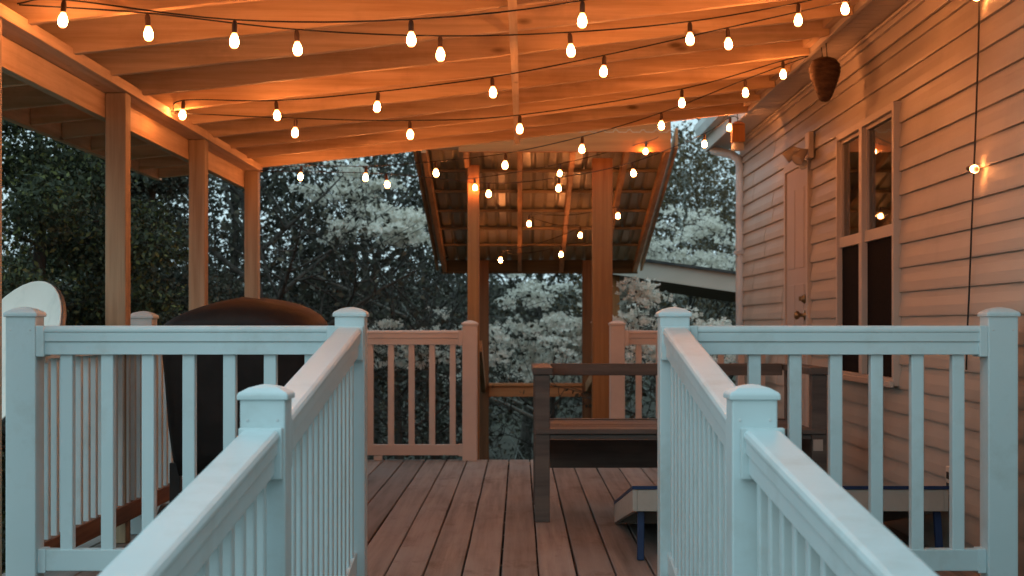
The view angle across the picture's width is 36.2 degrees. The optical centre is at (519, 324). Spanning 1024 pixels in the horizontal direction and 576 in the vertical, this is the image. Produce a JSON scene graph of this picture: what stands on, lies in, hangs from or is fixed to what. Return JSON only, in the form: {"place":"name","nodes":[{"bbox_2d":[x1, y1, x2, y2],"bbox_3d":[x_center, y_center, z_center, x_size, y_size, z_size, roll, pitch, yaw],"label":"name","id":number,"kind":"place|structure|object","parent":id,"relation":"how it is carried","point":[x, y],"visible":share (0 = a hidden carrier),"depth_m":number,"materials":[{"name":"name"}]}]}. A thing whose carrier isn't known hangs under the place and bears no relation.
{"place":"outdoors","nodes":[
{"label":"outdoors","id":0,"kind":"place"},
{"bbox_2d":[2,284,735,573],"bbox_3d":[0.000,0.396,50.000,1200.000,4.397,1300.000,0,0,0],"label":"ground","id":1,"kind":"structure","parent":0,"point":[506,446],"depth_m":34.98,"materials":[{"name":"green plant"}]},
{"bbox_2d":[2,452,5,564],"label":"evergreen tree","id":2,"kind":"object","parent":1,"relation":"on","point":[4,481],"visible":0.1,"depth_m":10.92,"materials":[{"name":"green plant"}]},
{"bbox_2d":[2,281,66,435],"bbox_3d":[-2.101,0.831,6.406,0.573,2.028,0.543,0,0,0],"label":"satellite dish","id":3,"kind":"object","parent":1,"relation":"on","point":[44,296],"visible":0.39,"depth_m":6.45,"materials":[{"name":"grey metal"}]},
{"bbox_2d":[2,178,180,548],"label":"evergreen tree","id":4,"kind":"object","parent":1,"relation":"on","point":[66,276],"depth_m":15.23,"materials":[{"name":"green plant"}]},
{"bbox_2d":[2,119,214,572],"bbox_3d":[-3.725,-0.078,11.105,3.609,3.918,3.172,0,0,-42],"label":"evergreen tree","id":5,"kind":"object","parent":1,"relation":"on","point":[70,175],"visible":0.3,"depth_m":11.10,"materials":[{"name":"green plant"}]},
{"bbox_2d":[55,158,243,325],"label":"evergreen tree","id":6,"kind":"object","parent":1,"relation":"on","point":[175,185],"visible":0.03,"depth_m":12.78,"materials":[{"name":"green plant"}]},
{"bbox_2d":[2,161,506,460],"bbox_3d":[-3.119,-0.313,17.477,6.108,5.995,4.875,0,0,0],"label":"woodland tree","id":7,"kind":"object","parent":1,"relation":"on","point":[309,294],"visible":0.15,"depth_m":16.90,"materials":[{"name":"green plant"}]},
{"bbox_2d":[2,430,532,554],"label":"undergrowth","id":8,"kind":"object","parent":1,"relation":"on","point":[510,450],"depth_m":25.99,"materials":[{"name":"green plant"}]},
{"bbox_2d":[84,153,521,435],"bbox_3d":[-2.154,-0.459,14.726,4.356,5.787,4.313,0,0,0],"label":"woodland tree","id":9,"kind":"object","parent":1,"relation":"on","point":[285,287],"visible":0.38,"depth_m":14.76,"materials":[{"name":"green plant"}]},
{"bbox_2d":[170,152,535,382],"bbox_3d":[-2.055,-0.342,20.158,5.483,5.891,4.975,0,0,-42],"label":"woodland tree","id":10,"kind":"object","parent":1,"relation":"on","point":[438,299],"visible":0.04,"depth_m":19.71,"materials":[{"name":"green plant"}]},
{"bbox_2d":[2,122,735,444],"bbox_3d":[-0.159,-3.005,38.880,54.583,11.966,24.640,0,0,0],"label":"wood","id":11,"kind":"object","parent":1,"relation":"on","point":[510,315],"visible":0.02,"depth_m":34.89,"materials":[{"name":"green plant"}]},
{"bbox_2d":[241,152,539,459],"bbox_3d":[-1.730,-0.714,21.955,5.289,6.658,4.488,0,0,0],"label":"woodland tree","id":12,"kind":"object","parent":1,"relation":"on","point":[376,400],"visible":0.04,"depth_m":21.88,"materials":[{"name":"green plant"}]},
{"bbox_2d":[215,152,581,412],"bbox_3d":[-1.601,-0.228,17.282,4.913,5.772,4.521,0,0,0],"label":"woodland tree","id":13,"kind":"object","parent":1,"relation":"on","point":[405,171],"visible":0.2,"depth_m":17.26,"materials":[{"name":"green plant"}]},
{"bbox_2d":[281,159,531,458],"bbox_3d":[-1.207,0.386,15.467,3.009,4.193,2.438,0,0,45],"label":"dogwood tree","id":14,"kind":"object","parent":1,"relation":"on","point":[397,224],"visible":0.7,"depth_m":15.27,"materials":[{"name":"white plant"}]},
{"bbox_2d":[282,254,407,317],"bbox_3d":[-1.736,-0.388,15.651,1.284,0.650,0.243,0,0,-13],"label":"fallen branch","id":15,"kind":"object","parent":14,"relation":"attached to","point":[376,304],"visible":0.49,"depth_m":15.66,"materials":[{"name":"brown wood"}]},
{"bbox_2d":[287,153,577,459],"bbox_3d":[-1.346,-0.616,25.228,4.750,6.466,5.528,0,0,37],"label":"woodland tree","id":16,"kind":"object","parent":1,"relation":"on","point":[433,317],"visible":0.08,"depth_m":25.03,"materials":[{"name":"green plant"}]},
{"bbox_2d":[367,306,517,461],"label":"dogwood tree","id":17,"kind":"object","parent":1,"relation":"on","point":[400,362],"visible":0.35,"depth_m":15.65,"materials":[{"name":"green plant"}]},
{"bbox_2d":[373,250,426,347],"bbox_3d":[-1.280,-0.263,16.201,0.281,1.054,1.015,0,0,-33],"label":"fallen branch","id":18,"kind":"object","parent":17,"relation":"on","point":[403,307],"visible":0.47,"depth_m":16.25,"materials":[{"name":"brown plant"}]},
{"bbox_2d":[392,403,572,459],"bbox_3d":[-0.139,1.658,19.337,15.658,2.095,10.577,0,0,0],"label":"brushwood","id":19,"kind":"object","parent":1,"relation":"on","point":[493,440],"depth_m":21.26,"materials":[{"name":"brown plant"}]},
{"bbox_2d":[2,459,979,575],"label":"wooden deck","id":20,"kind":"structure","parent":1,"relation":"on","point":[454,517],"depth_m":7.41,"materials":[{"name":"brown wood"}]},
{"bbox_2d":[44,311,172,547],"bbox_3d":[-1.705,0.441,8.146,0.116,1.008,5.347,0,0,0],"label":"vinyl railing","id":21,"kind":"object","parent":20,"relation":"on","point":[88,447],"visible":0.16,"depth_m":6.25,"materials":[{"name":"white paint"}]},
{"bbox_2d":[3,307,334,575],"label":"vinyl railing","id":22,"kind":"object","parent":20,"relation":"on","point":[32,341],"visible":0.63,"depth_m":5.39,"materials":[{"name":"white paint"}]},
{"bbox_2d":[156,297,327,516],"bbox_3d":[-1.175,0.413,6.718,0.678,1.063,0.590,0,0,0],"label":"covered grill","id":23,"kind":"object","parent":20,"relation":"on","point":[244,311],"visible":0.36,"depth_m":6.48,"materials":[{"name":"black fabric"}]},
{"bbox_2d":[367,320,477,460],"bbox_3d":[-1.024,0.456,10.920,1.478,0.977,0.116,0,0,0],"label":"vinyl railing","id":24,"kind":"object","parent":20,"relation":"on","point":[465,337],"visible":0.53,"depth_m":10.89,"materials":[{"name":"white paint"}]},
{"bbox_2d":[0,0,859,575],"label":"porch roof","id":25,"kind":"structure","parent":20,"relation":"on","point":[110,88],"depth_m":7.35,"materials":[{"name":"brown wood"}]},
{"bbox_2d":[17,0,586,48],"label":"string light","id":26,"kind":"object","parent":25,"relation":"hanging from","point":[234,39],"visible":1,"depth_m":5.30,"materials":[{"name":"white glass"}]},
{"bbox_2d":[19,0,848,61],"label":"string light","id":27,"kind":"object","parent":25,"relation":"hanging from","point":[297,47],"visible":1,"depth_m":5.76,"materials":[{"name":"white glass"}]},
{"bbox_2d":[174,55,808,139],"bbox_3d":[-0.091,-1.152,7.812,3.198,0.472,0.041,0,0,-9],"label":"string light","id":28,"kind":"object","parent":25,"relation":"hanging from","point":[519,126],"visible":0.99,"depth_m":7.81,"materials":[{"name":"white glass"}]},
{"bbox_2d":[268,116,738,197],"bbox_3d":[-0.108,-1.107,10.238,3.136,0.552,0.034,0,0,-4],"label":"string light","id":29,"kind":"object","parent":25,"relation":"hanging from","point":[558,187],"visible":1,"depth_m":10.26,"materials":[{"name":"white glass"}]},
{"bbox_2d":[172,0,849,120],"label":"string light","id":30,"kind":"object","parent":25,"relation":"hanging from","point":[493,93],"visible":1,"depth_m":6.97,"materials":[{"name":"black rubber"}]},
{"bbox_2d":[260,57,806,181],"bbox_3d":[-0.093,-1.135,9.085,3.761,0.507,0.039,0,0,33],"label":"string light","id":31,"kind":"object","parent":25,"relation":"hanging from","point":[581,148],"visible":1,"depth_m":8.95,"materials":[{"name":"black rubber"}]},
{"bbox_2d":[730,114,744,150],"bbox_3d":[1.440,-1.284,10.300,0.089,0.273,0.089,0,0,0],"label":"bee trap","id":32,"kind":"object","parent":25,"relation":"hanging from","point":[737,134],"visible":1,"depth_m":10.26,"materials":[{"name":"orange wood"}]},
{"bbox_2d":[614,486,656,559],"bbox_3d":[0.766,0.794,6.848,0.630,0.303,1.204,0,0,0],"label":"toss board","id":33,"kind":"object","parent":20,"relation":"on","point":[636,504],"visible":0.35,"depth_m":6.28,"materials":[{"name":"blue paint"}]},
{"bbox_2d":[531,363,827,521],"bbox_3d":[0.773,0.573,7.877,1.417,0.742,0.817,0,0,0],"label":"wooden bench","id":34,"kind":"object","parent":20,"relation":"on","point":[594,442],"visible":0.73,"depth_m":7.91,"materials":[{"name":"brown wood"}]},
{"bbox_2d":[608,320,764,417],"bbox_3d":[1.181,0.456,10.920,1.109,0.977,0.116,0,0,0],"label":"vinyl railing","id":35,"kind":"object","parent":20,"relation":"on","point":[620,337],"visible":0.28,"depth_m":10.87,"materials":[{"name":"white paint"}]},
{"bbox_2d":[690,307,1020,575],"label":"vinyl railing","id":36,"kind":"object","parent":20,"relation":"on","point":[991,341],"visible":0.69,"depth_m":5.39,"materials":[{"name":"white paint"}]},
{"bbox_2d":[842,486,948,547],"bbox_3d":[1.404,0.794,6.848,0.630,0.303,1.204,0,0,0],"label":"toss board","id":37,"kind":"object","parent":20,"relation":"on","point":[896,502],"visible":0.29,"depth_m":6.25,"materials":[{"name":"blue paint"}]},
{"bbox_2d":[492,371,532,410],"bbox_3d":[-0.062,0.714,16.352,0.921,0.469,0.173,0,0,42],"label":"fallen branch","id":38,"kind":"object","parent":1,"relation":"on","point":[522,403],"visible":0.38,"depth_m":16.36,"materials":[{"name":"wood"}]},
{"bbox_2d":[397,255,662,459],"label":"woodland tree","id":39,"kind":"object","parent":1,"relation":"on","point":[523,435],"visible":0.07,"depth_m":26.90,"materials":[{"name":"green plant"}]},
{"bbox_2d":[438,274,646,461],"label":"dogwood tree","id":40,"kind":"object","parent":1,"relation":"on","point":[563,349],"visible":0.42,"depth_m":17.08,"materials":[{"name":"white plant"}]},
{"bbox_2d":[413,122,677,461],"bbox_3d":[0.193,0.449,13.220,1.965,3.950,3.441,0,0,0],"label":"stair shelter","id":41,"kind":"object","parent":1,"relation":"on","point":[473,234],"visible":0.83,"depth_m":12.78,"materials":[{"name":"brown wood"}]},
{"bbox_2d":[499,207,619,262],"bbox_3d":[0.273,-0.728,12.894,0.545,0.363,1.998,0,0,-14],"label":"string light","id":42,"kind":"object","parent":41,"relation":"hanging from","point":[579,235],"visible":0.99,"depth_m":12.99,"materials":[{"name":"black rubber"}]},
{"bbox_2d":[466,136,658,190],"bbox_3d":[0.311,-1.198,11.651,1.475,0.368,0.036,0,0,16],"label":"string light","id":43,"kind":"object","parent":41,"relation":"hanging from","point":[645,151],"visible":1,"depth_m":11.64,"materials":[{"name":"black rubber"}]},
{"bbox_2d":[490,121,739,415],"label":"woodland tree","id":44,"kind":"object","parent":1,"relation":"on","point":[687,208],"visible":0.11,"depth_m":25.31,"materials":[{"name":"green plant"}]},
{"bbox_2d":[519,276,735,417],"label":"dogwood tree","id":45,"kind":"object","parent":1,"relation":"on","point":[642,290],"visible":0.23,"depth_m":14.70,"materials":[{"name":"white plant"}]},
{"bbox_2d":[535,119,738,403],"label":"woodland tree","id":46,"kind":"object","parent":1,"relation":"on","point":[704,247],"visible":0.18,"depth_m":22.83,"materials":[{"name":"green plant"}]},
{"bbox_2d":[613,259,735,317],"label":"shed roof","id":47,"kind":"structure","parent":1,"relation":"on","point":[696,281],"depth_m":15.60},
{"bbox_2d":[620,204,735,416],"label":"dogwood tree","id":48,"kind":"object","parent":1,"relation":"on","point":[702,231],"visible":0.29,"depth_m":18.87,"materials":[{"name":"white plant"}]},
{"bbox_2d":[695,0,1023,575],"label":"house","id":49,"kind":"structure","parent":1,"relation":"on","point":[863,218],"depth_m":7.23,"materials":[{"name":"beige wood"}]},
{"bbox_2d":[782,131,813,169],"bbox_3d":[1.670,-1.042,9.372,0.167,0.222,0.242,0,0,0],"label":"flood light","id":50,"kind":"object","parent":49,"relation":"attached to","point":[796,155],"visible":1,"depth_m":9.30,"materials":[{"name":"white plastic"}]},
{"bbox_2d":[783,159,812,426],"bbox_3d":[1.744,-0.049,9.855,0.126,1.987,0.854,0,0,0],"label":"door","id":51,"kind":"structure","parent":49,"relation":"in","point":[797,193],"depth_m":9.77,"materials":[{"name":"wood"}]},
{"bbox_2d":[809,43,840,101],"bbox_3d":[1.552,-1.281,7.941,0.163,0.299,0.161,0,0,0],"label":"paper nest","id":52,"kind":"object","parent":49,"relation":"hanging from","point":[824,72],"visible":0.99,"depth_m":7.89,"materials":[{"name":"brown paper"}]},
{"bbox_2d":[836,101,902,387],"bbox_3d":[1.768,-0.373,7.890,0.115,1.324,1.340,0,0,0],"label":"window","id":53,"kind":"structure","parent":49,"relation":"in","point":[868,153],"depth_m":7.88,"materials":[{"name":"clear glass"}]},
{"bbox_2d":[965,0,979,369],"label":"string light","id":54,"kind":"object","parent":49,"relation":"hanging from","point":[973,168],"visible":0.95,"depth_m":5.98,"materials":[{"name":"black rubber"}]},
{"bbox_3d":[-0.023,1.453,2.157,1.053,1.016,6.416,0,0,0],"label":"wooden ramp","id":55,"kind":"object","parent":1,"relation":"on","visible":0},
{"bbox_2d":[98,307,368,575],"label":"vinyl railing","id":56,"kind":"object","parent":55,"relation":"on","point":[277,486],"visible":1,"depth_m":3.58,"materials":[{"name":"white paint"}]},
{"bbox_2d":[655,307,938,575],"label":"vinyl railing","id":57,"kind":"object","parent":55,"relation":"on","point":[746,486],"visible":1,"depth_m":3.55,"materials":[{"name":"white paint"}]},
{"bbox_2d":[2,119,739,285],"label":"sky","id":58,"kind":"structure","parent":0,"point":[694,121],"materials":[{"name":"white"}]},
{"bbox_2d":[489,380,532,419],"bbox_3d":[-0.083,0.732,15.421,1.003,0.586,0.238,0,0,36],"label":"fallen branch","id":59,"kind":"object","parent":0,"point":[522,412],"visible":0.39,"depth_m":15.42,"materials":[{"name":"wood"}]}
]}

